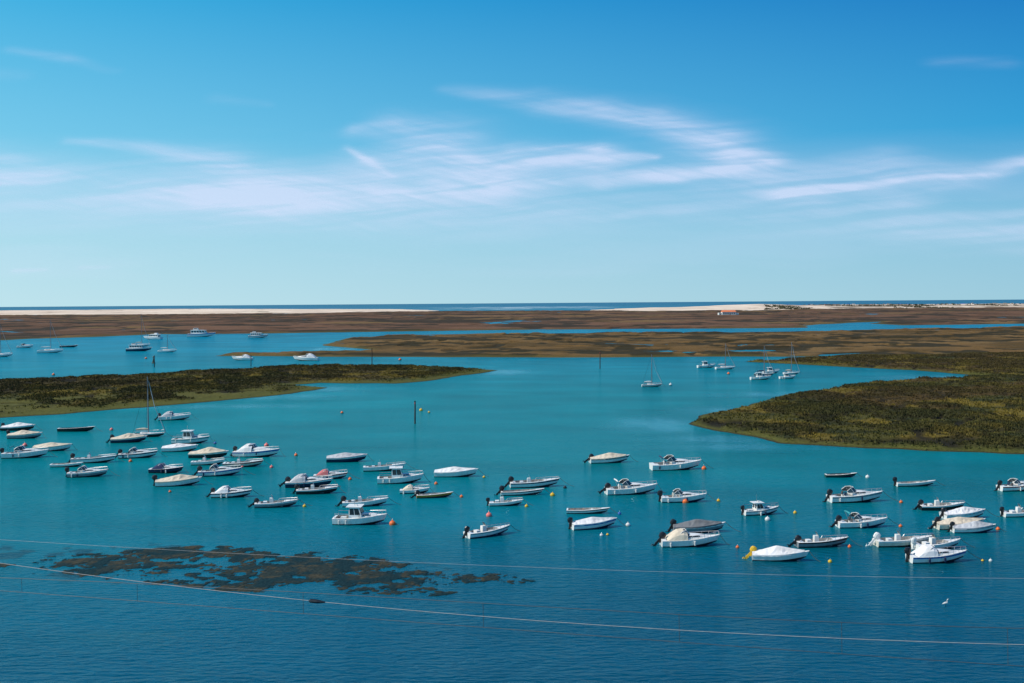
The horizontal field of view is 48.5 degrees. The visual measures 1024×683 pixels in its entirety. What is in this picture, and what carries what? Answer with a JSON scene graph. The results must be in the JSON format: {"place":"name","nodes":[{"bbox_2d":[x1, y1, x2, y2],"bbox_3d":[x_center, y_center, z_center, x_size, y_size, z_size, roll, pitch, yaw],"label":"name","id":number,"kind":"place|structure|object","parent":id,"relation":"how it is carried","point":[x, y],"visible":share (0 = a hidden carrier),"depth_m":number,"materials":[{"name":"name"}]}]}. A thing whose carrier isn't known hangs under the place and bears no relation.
{"place":"outdoors","nodes":[
{"label":"outdoors","id":0,"kind":"place"},
{"bbox_2d":[0,363,496,417],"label":"salt marsh island","id":1,"kind":"structure","parent":0,"point":[27,410],"depth_m":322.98,"materials":[{"name":"green plant"}]},
{"bbox_2d":[0,299,1023,682],"bbox_3d":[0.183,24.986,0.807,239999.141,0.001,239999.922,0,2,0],"label":"water","id":2,"kind":"structure","parent":0,"point":[526,419],"depth_m":123.58,"materials":[{"name":"blue liquid"}]},
{"bbox_2d":[0,325,12,356],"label":"sailing yacht","id":3,"kind":"object","parent":2,"relation":"on","point":[3,355],"visible":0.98,"depth_m":570.01,"materials":[{"name":"white paint"}]},
{"bbox_2d":[0,422,41,430],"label":"covered motorboat","id":4,"kind":"object","parent":2,"relation":"on","point":[17,426],"visible":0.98,"depth_m":229.43,"materials":[{"name":"white paint"}]},
{"bbox_2d":[16,343,32,347],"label":"motorboat","id":5,"kind":"object","parent":2,"relation":"on","point":[23,345],"visible":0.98,"depth_m":690.63,"materials":[{"name":"white paint"}]},
{"bbox_2d":[6,430,45,438],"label":"covered motorboat","id":6,"kind":"object","parent":2,"relation":"on","point":[23,434],"visible":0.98,"depth_m":215.43,"materials":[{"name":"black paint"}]},
{"bbox_2d":[0,445,56,458],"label":"motorboat","id":7,"kind":"object","parent":2,"relation":"on","point":[21,451],"visible":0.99,"depth_m":187.83,"materials":[{"name":"blue paint"}]},
{"bbox_2d":[37,325,63,352],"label":"sailing yacht","id":8,"kind":"object","parent":2,"relation":"on","point":[48,350],"visible":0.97,"depth_m":614.26,"materials":[{"name":"white paint"}]},
{"bbox_2d":[32,442,75,450],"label":"covered motorboat","id":9,"kind":"object","parent":2,"relation":"on","point":[51,446],"visible":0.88,"depth_m":196.68,"materials":[{"name":"fabric"}]},
{"bbox_2d":[50,462,86,466],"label":"open skiff","id":10,"kind":"object","parent":2,"relation":"on","point":[75,464],"visible":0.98,"depth_m":176.96,"materials":[{"name":"paint"}]},
{"bbox_2d":[57,426,98,431],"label":"open skiff","id":11,"kind":"object","parent":2,"relation":"on","point":[73,429],"visible":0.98,"depth_m":226.85,"materials":[{"name":"black paint"}]},
{"bbox_2d":[65,465,115,477],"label":"motorboat","id":12,"kind":"object","parent":2,"relation":"on","point":[84,471],"visible":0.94,"depth_m":166.47,"materials":[{"name":"blue paint"}]},
{"bbox_2d":[67,452,123,462],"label":"motorboat","id":13,"kind":"object","parent":2,"relation":"on","point":[96,459],"visible":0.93,"depth_m":181.49,"materials":[{"name":"white paint"}]},
{"bbox_2d":[106,433,150,442],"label":"covered motorboat","id":14,"kind":"object","parent":2,"relation":"on","point":[128,437],"visible":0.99,"depth_m":207.96,"materials":[{"name":"beige fabric"}]},
{"bbox_2d":[126,343,151,350],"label":"houseboat","id":15,"kind":"object","parent":2,"relation":"on","point":[134,347],"visible":0.98,"depth_m":624.83,"materials":[{"name":"blue paint"}]},
{"bbox_2d":[115,447,166,458],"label":"motorboat","id":16,"kind":"object","parent":2,"relation":"on","point":[134,452],"visible":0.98,"depth_m":186.81,"materials":[{"name":"blue paint"}]},
{"bbox_2d":[135,322,149,345],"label":"sailing yacht","id":17,"kind":"object","parent":2,"relation":"on","point":[143,344],"visible":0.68,"depth_m":702.39,"materials":[{"name":"blue paint"}]},
{"bbox_2d":[133,377,170,436],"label":"sailing yacht","id":18,"kind":"object","parent":2,"relation":"on","point":[152,434],"visible":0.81,"depth_m":216.85,"materials":[{"name":"white paint"}]},
{"bbox_2d":[144,333,162,338],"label":"houseboat","id":19,"kind":"object","parent":2,"relation":"on","point":[154,336],"visible":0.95,"depth_m":845.91,"materials":[{"name":"white paint"}]},
{"bbox_2d":[157,337,176,351],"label":"sailing yacht","id":20,"kind":"object","parent":2,"relation":"on","point":[166,350],"visible":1,"depth_m":609.46,"materials":[{"name":"white paint"}]},
{"bbox_2d":[148,463,186,472],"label":"motorboat","id":21,"kind":"object","parent":2,"relation":"on","point":[162,468],"visible":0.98,"depth_m":169.74,"materials":[{"name":"blue paint"}]},
{"bbox_2d":[154,411,190,420],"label":"motorboat","id":22,"kind":"object","parent":2,"relation":"on","point":[169,415],"visible":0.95,"depth_m":248.02,"materials":[{"name":"blue paint"}]},
{"bbox_2d":[161,443,197,451],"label":"covered motorboat","id":23,"kind":"object","parent":2,"relation":"on","point":[178,447],"visible":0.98,"depth_m":194.54,"materials":[{"name":"fabric"}]},
{"bbox_2d":[152,474,210,486],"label":"covered motorboat","id":24,"kind":"object","parent":2,"relation":"on","point":[180,480],"visible":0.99,"depth_m":157.56,"materials":[{"name":"paint"}]},
{"bbox_2d":[171,429,212,443],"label":"cabin boat","id":25,"kind":"object","parent":2,"relation":"on","point":[189,437],"visible":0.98,"depth_m":205.59,"materials":[{"name":"blue paint"}]},
{"bbox_2d":[187,328,215,336],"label":"boat","id":26,"kind":"object","parent":2,"relation":"on","point":[196,332],"visible":0.98,"depth_m":903.10,"materials":[{"name":"blue paint"}]},
{"bbox_2d":[191,455,228,464],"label":"motorboat","id":27,"kind":"object","parent":2,"relation":"on","point":[204,461],"visible":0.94,"depth_m":178.00,"materials":[{"name":"white paint"}]},
{"bbox_2d":[188,447,235,457],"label":"covered motorboat","id":28,"kind":"object","parent":2,"relation":"on","point":[210,452],"visible":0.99,"depth_m":186.10,"materials":[{"name":"beige fabric"}]},
{"bbox_2d":[191,464,254,476],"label":"motorboat","id":29,"kind":"object","parent":2,"relation":"on","point":[215,470],"visible":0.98,"depth_m":166.56,"materials":[{"name":"white paint"}]},
{"bbox_2d":[205,485,261,497],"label":"motorboat","id":30,"kind":"object","parent":2,"relation":"on","point":[226,491],"visible":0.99,"depth_m":147.79,"materials":[{"name":"blue paint"}]},
{"bbox_2d":[232,354,253,359],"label":"motorboat","id":31,"kind":"object","parent":2,"relation":"on","point":[245,357],"visible":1,"depth_m":514.58,"materials":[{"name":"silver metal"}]},
{"bbox_2d":[223,457,269,466],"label":"motorboat","id":32,"kind":"object","parent":2,"relation":"on","point":[248,463],"visible":0.91,"depth_m":175.67,"materials":[{"name":"white paint"}]},
{"bbox_2d":[230,443,282,456],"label":"motorboat","id":33,"kind":"object","parent":2,"relation":"on","point":[251,450],"visible":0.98,"depth_m":186.88,"materials":[{"name":"blue paint"}]},
{"bbox_2d":[248,331,267,337],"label":"houseboat","id":34,"kind":"object","parent":2,"relation":"on","point":[253,334],"visible":0.97,"depth_m":864.25,"materials":[{"name":"white paint"}]},
{"bbox_2d":[0,545,533,595],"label":"seaweed bed","id":35,"kind":"object","parent":2,"relation":"in","point":[316,569],"visible":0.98,"depth_m":107.37,"materials":[{"name":"brown plant"}]},
{"bbox_2d":[248,494,311,507],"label":"motorboat","id":36,"kind":"object","parent":2,"relation":"on","point":[270,503],"visible":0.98,"depth_m":140.50,"materials":[{"name":"white paint"}]},
{"bbox_2d":[293,353,319,360],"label":"motorboat","id":37,"kind":"object","parent":2,"relation":"on","point":[309,357],"visible":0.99,"depth_m":505.65,"materials":[{"name":"blue paint"}]},
{"bbox_2d":[278,473,340,487],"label":"motorboat","id":38,"kind":"object","parent":2,"relation":"on","point":[303,480],"visible":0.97,"depth_m":155.42,"materials":[{"name":"blue paint"}]},
{"bbox_2d":[292,482,344,494],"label":"motorboat","id":39,"kind":"object","parent":2,"relation":"on","point":[319,489],"visible":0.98,"depth_m":150.30,"materials":[{"name":"black paint"}]},
{"bbox_2d":[313,469,360,478],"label":"motorboat","id":40,"kind":"object","parent":2,"relation":"on","point":[323,473],"visible":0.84,"depth_m":162.81,"materials":[{"name":"white paint"}]},
{"bbox_2d":[326,452,371,462],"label":"covered motorboat","id":41,"kind":"object","parent":2,"relation":"on","point":[346,457],"visible":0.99,"depth_m":180.17,"materials":[{"name":"white fabric"}]},
{"bbox_2d":[332,500,391,524],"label":"cabin boat","id":42,"kind":"object","parent":2,"relation":"on","point":[357,515],"visible":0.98,"depth_m":128.76,"materials":[{"name":"white paint"}]},
{"bbox_2d":[335,494,401,506],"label":"motorboat","id":43,"kind":"object","parent":2,"relation":"on","point":[344,502],"visible":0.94,"depth_m":140.81,"materials":[{"name":"white paint"}]},
{"bbox_2d":[363,460,417,471],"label":"motorboat","id":44,"kind":"object","parent":2,"relation":"on","point":[380,467],"visible":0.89,"depth_m":170.13,"materials":[{"name":"white paint"}]},
{"bbox_2d":[377,462,429,483],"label":"cabin boat","id":45,"kind":"object","parent":2,"relation":"on","point":[398,476],"visible":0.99,"depth_m":158.10,"materials":[{"name":"white paint"}]},
{"bbox_2d":[414,401,415,423],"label":"channel marker post","id":46,"kind":"object","parent":2,"relation":"in","point":[414,412],"visible":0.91,"depth_m":236.80,"materials":[{"name":"grey paint"}]},
{"bbox_2d":[400,484,434,493],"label":"motorboat","id":47,"kind":"object","parent":2,"relation":"on","point":[410,489],"visible":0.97,"depth_m":149.75,"materials":[{"name":"white paint"}]},
{"bbox_2d":[410,490,458,497],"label":"open skiff","id":48,"kind":"object","parent":2,"relation":"on","point":[417,494],"visible":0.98,"depth_m":146.47,"materials":[{"name":"black paint"}]},
{"bbox_2d":[434,467,486,476],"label":"covered motorboat","id":49,"kind":"object","parent":2,"relation":"on","point":[454,472],"visible":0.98,"depth_m":163.78,"materials":[{"name":"paint"}]},
{"bbox_2d":[460,521,518,538],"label":"motorboat","id":50,"kind":"object","parent":2,"relation":"on","point":[483,531],"visible":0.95,"depth_m":122.02,"materials":[{"name":"white paint"}]},
{"bbox_2d":[486,494,529,505],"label":"motorboat","id":51,"kind":"object","parent":2,"relation":"on","point":[507,502],"visible":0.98,"depth_m":140.32,"materials":[{"name":"white paint"}]},
{"bbox_2d":[0,307,1023,339],"bbox_3d":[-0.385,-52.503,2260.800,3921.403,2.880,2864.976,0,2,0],"label":"tidal marsh","id":52,"kind":"structure","parent":2,"relation":"in","point":[38,326],"depth_m":1544.21,"materials":[{"name":"brown plant"}]},
{"bbox_2d":[718,310,738,314],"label":"white farmhouse","id":53,"kind":"object","parent":52,"relation":"on","point":[728,312],"visible":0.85,"depth_m":1975.75,"materials":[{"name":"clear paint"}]},
{"bbox_2d":[494,485,549,495],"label":"open skiff","id":54,"kind":"object","parent":2,"relation":"on","point":[518,492],"visible":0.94,"depth_m":148.04,"materials":[{"name":"white paint"}]},
{"bbox_2d":[503,476,571,487],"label":"motorboat","id":55,"kind":"object","parent":2,"relation":"on","point":[530,483],"visible":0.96,"depth_m":154.34,"materials":[{"name":"white paint"}]},
{"bbox_2d":[566,507,616,513],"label":"open skiff","id":56,"kind":"object","parent":2,"relation":"on","point":[585,510],"visible":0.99,"depth_m":134.60,"materials":[{"name":"white paint"}]},
{"bbox_2d":[567,517,625,529],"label":"covered motorboat","id":57,"kind":"object","parent":2,"relation":"on","point":[592,523],"visible":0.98,"depth_m":125.43,"materials":[{"name":"white fabric"}]},
{"bbox_2d":[583,453,637,463],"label":"covered motorboat","id":58,"kind":"object","parent":2,"relation":"on","point":[607,458],"visible":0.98,"depth_m":176.99,"materials":[{"name":"beige fabric"}]},
{"bbox_2d":[218,326,1023,357],"bbox_3d":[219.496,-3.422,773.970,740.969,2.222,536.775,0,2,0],"label":"tidal marsh","id":59,"kind":"structure","parent":2,"relation":"in","point":[871,341],"depth_m":652.16,"materials":[{"name":"brown plant"}]},
{"bbox_2d":[598,478,660,494],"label":"motorboat","id":60,"kind":"object","parent":2,"relation":"on","point":[628,487],"visible":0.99,"depth_m":148.00,"materials":[{"name":"white paint"}]},
{"bbox_2d":[641,354,666,386],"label":"sailing yacht","id":61,"kind":"object","parent":2,"relation":"on","point":[650,385],"visible":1,"depth_m":336.25,"materials":[{"name":"white paint"}]},
{"bbox_2d":[649,455,711,470],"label":"motorboat","id":62,"kind":"object","parent":2,"relation":"on","point":[673,463],"visible":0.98,"depth_m":169.10,"materials":[{"name":"white paint"}]},
{"bbox_2d":[657,489,718,502],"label":"motorboat","id":63,"kind":"object","parent":2,"relation":"on","point":[679,496],"visible":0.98,"depth_m":141.74,"materials":[{"name":"white paint"}]},
{"bbox_2d":[651,528,728,546],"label":"motorboat","id":64,"kind":"object","parent":2,"relation":"on","point":[681,537],"visible":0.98,"depth_m":116.01,"materials":[{"name":"white paint"}]},
{"bbox_2d":[665,519,740,532],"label":"covered motorboat","id":65,"kind":"object","parent":2,"relation":"on","point":[691,526],"visible":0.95,"depth_m":123.17,"materials":[{"name":"grey fabric"}]},
{"bbox_2d":[697,359,716,367],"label":"cabin boat","id":66,"kind":"object","parent":2,"relation":"on","point":[705,364],"visible":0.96,"depth_m":429.78,"materials":[{"name":"white paint"}]},
{"bbox_2d":[715,343,734,368],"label":"sailing yacht","id":67,"kind":"object","parent":2,"relation":"on","point":[722,366],"visible":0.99,"depth_m":420.07,"materials":[{"name":"white paint"}]},
{"bbox_2d":[750,370,770,379],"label":"cabin boat","id":68,"kind":"object","parent":2,"relation":"on","point":[759,375],"visible":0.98,"depth_m":362.03,"materials":[{"name":"white paint"}]},
{"bbox_2d":[740,494,786,515],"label":"cabin boat","id":69,"kind":"object","parent":2,"relation":"on","point":[758,508],"visible":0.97,"depth_m":132.97,"materials":[{"name":"white paint"}]},
{"bbox_2d":[754,346,774,375],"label":"sailing yacht","id":70,"kind":"object","parent":2,"relation":"on","point":[764,373],"visible":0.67,"depth_m":382.10,"materials":[{"name":"white paint"}]},
{"bbox_2d":[762,367,780,372],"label":"cabin boat","id":71,"kind":"object","parent":2,"relation":"on","point":[769,369],"visible":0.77,"depth_m":394.33,"materials":[{"name":"white paint"}]},
{"bbox_2d":[742,545,819,561],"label":"covered motorboat","id":72,"kind":"object","parent":2,"relation":"on","point":[776,553],"visible":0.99,"depth_m":109.33,"materials":[{"name":"fabric"}]},
{"bbox_2d":[779,370,797,378],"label":"cabin boat","id":73,"kind":"object","parent":2,"relation":"on","point":[787,376],"visible":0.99,"depth_m":365.74,"materials":[{"name":"white paint"}]},
{"bbox_2d":[783,342,800,373],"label":"sailing yacht","id":74,"kind":"object","parent":2,"relation":"on","point":[794,372],"visible":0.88,"depth_m":388.54,"materials":[{"name":"white paint"}]},
{"bbox_2d":[787,531,860,547],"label":"motorboat","id":75,"kind":"object","parent":2,"relation":"on","point":[816,541],"visible":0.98,"depth_m":115.63,"materials":[{"name":"white paint"}]},
{"bbox_2d":[824,472,861,477],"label":"open skiff","id":76,"kind":"object","parent":2,"relation":"on","point":[836,475],"visible":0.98,"depth_m":160.83,"materials":[{"name":"blue paint"}]},
{"bbox_2d":[689,351,1023,453],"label":"salt marsh","id":77,"kind":"structure","parent":2,"relation":"in","point":[716,426],"depth_m":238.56,"materials":[{"name":"green plant"}]},
{"bbox_2d":[822,486,896,502],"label":"motorboat","id":78,"kind":"object","parent":2,"relation":"on","point":[852,495],"visible":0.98,"depth_m":140.98,"materials":[{"name":"white paint"}]},
{"bbox_2d":[829,510,898,527],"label":"motorboat","id":79,"kind":"object","parent":2,"relation":"on","point":[859,521],"visible":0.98,"depth_m":125.13,"materials":[{"name":"white paint"}]},
{"bbox_2d":[866,530,932,546],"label":"motorboat","id":80,"kind":"object","parent":2,"relation":"on","point":[898,540],"visible":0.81,"depth_m":115.69,"materials":[{"name":"white paint"}]},
{"bbox_2d":[893,477,945,486],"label":"open skiff","id":81,"kind":"object","parent":2,"relation":"on","point":[912,483],"visible":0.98,"depth_m":152.80,"materials":[{"name":"white paint"}]},
{"bbox_2d":[911,533,972,549],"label":"motorboat","id":82,"kind":"object","parent":2,"relation":"on","point":[944,543],"visible":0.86,"depth_m":114.27,"materials":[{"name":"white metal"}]},
{"bbox_2d":[912,497,973,510],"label":"motorboat","id":83,"kind":"object","parent":2,"relation":"on","point":[936,505],"visible":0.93,"depth_m":135.34,"materials":[{"name":"white paint"}]},
{"bbox_2d":[904,544,983,563],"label":"motorboat","id":84,"kind":"object","parent":2,"relation":"on","point":[926,553],"visible":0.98,"depth_m":108.16,"materials":[{"name":"white paint"}]},
{"bbox_2d":[927,517,995,529],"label":"covered motorboat","id":85,"kind":"object","parent":2,"relation":"on","point":[938,523],"visible":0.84,"depth_m":124.08,"materials":[{"name":"beige fabric"}]},
{"bbox_2d":[938,507,998,518],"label":"covered motorboat","id":86,"kind":"object","parent":2,"relation":"on","point":[969,512],"visible":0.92,"depth_m":129.80,"materials":[{"name":"white fabric"}]},
{"bbox_2d":[947,521,1006,532],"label":"covered motorboat","id":87,"kind":"object","parent":2,"relation":"on","point":[975,527],"visible":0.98,"depth_m":121.97,"materials":[{"name":"white paint"}]},
{"bbox_2d":[994,478,1023,490],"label":"motorboat","id":88,"kind":"object","parent":2,"relation":"on","point":[1016,485],"visible":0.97,"depth_m":148.32,"materials":[{"name":"white paint"}]},
{"bbox_2d":[1000,503,1023,516],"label":"motorboat","id":89,"kind":"object","parent":2,"relation":"on","point":[1017,512],"visible":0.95,"depth_m":130.89,"materials":[{"name":"white paint"}]},
{"bbox_2d":[0,120,1023,215],"bbox_3d":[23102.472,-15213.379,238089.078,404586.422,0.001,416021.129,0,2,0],"label":"cloud","id":90,"kind":"structure","parent":0,"point":[259,195],"depth_m":67850.79,"materials":[{"name":"white"}]},
{"bbox_2d":[0,303,1023,314],"bbox_3d":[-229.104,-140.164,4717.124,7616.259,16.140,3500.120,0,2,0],"label":"sand dunes","id":91,"kind":"structure","parent":0,"point":[234,311],"depth_m":3739.58,"materials":[{"name":"beige sand"}]},
{"bbox_2d":[764,303,1019,309],"bbox_3d":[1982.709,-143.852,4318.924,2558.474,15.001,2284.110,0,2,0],"label":"dune scrub","id":92,"kind":"object","parent":91,"relation":"on","point":[894,305],"visible":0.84,"depth_m":3822.62,"materials":[{"name":"plant"}]},
{"bbox_2d":[0,578,1023,666],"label":"railway catenary wires","id":93,"kind":"object","parent":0,"point":[542,606],"visible":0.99,"depth_m":67.79,"materials":[{"name":"white metal"}]},
{"bbox_2d":[0,0,1023,306],"label":"sky","id":94,"kind":"structure","parent":0,"point":[105,99],"materials":[{"name":"blue"}]},
{"bbox_2d":[1,563,1023,644],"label":"overhead feeder cable","id":95,"kind":"object","parent":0,"point":[317,601],"visible":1,"depth_m":66.93,"materials":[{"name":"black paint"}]},
{"bbox_2d":[12,540,1023,578],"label":"overhead earth wire","id":96,"kind":"object","parent":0,"point":[535,567],"visible":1,"depth_m":72.02,"materials":[{"name":"metal"}]}
]}

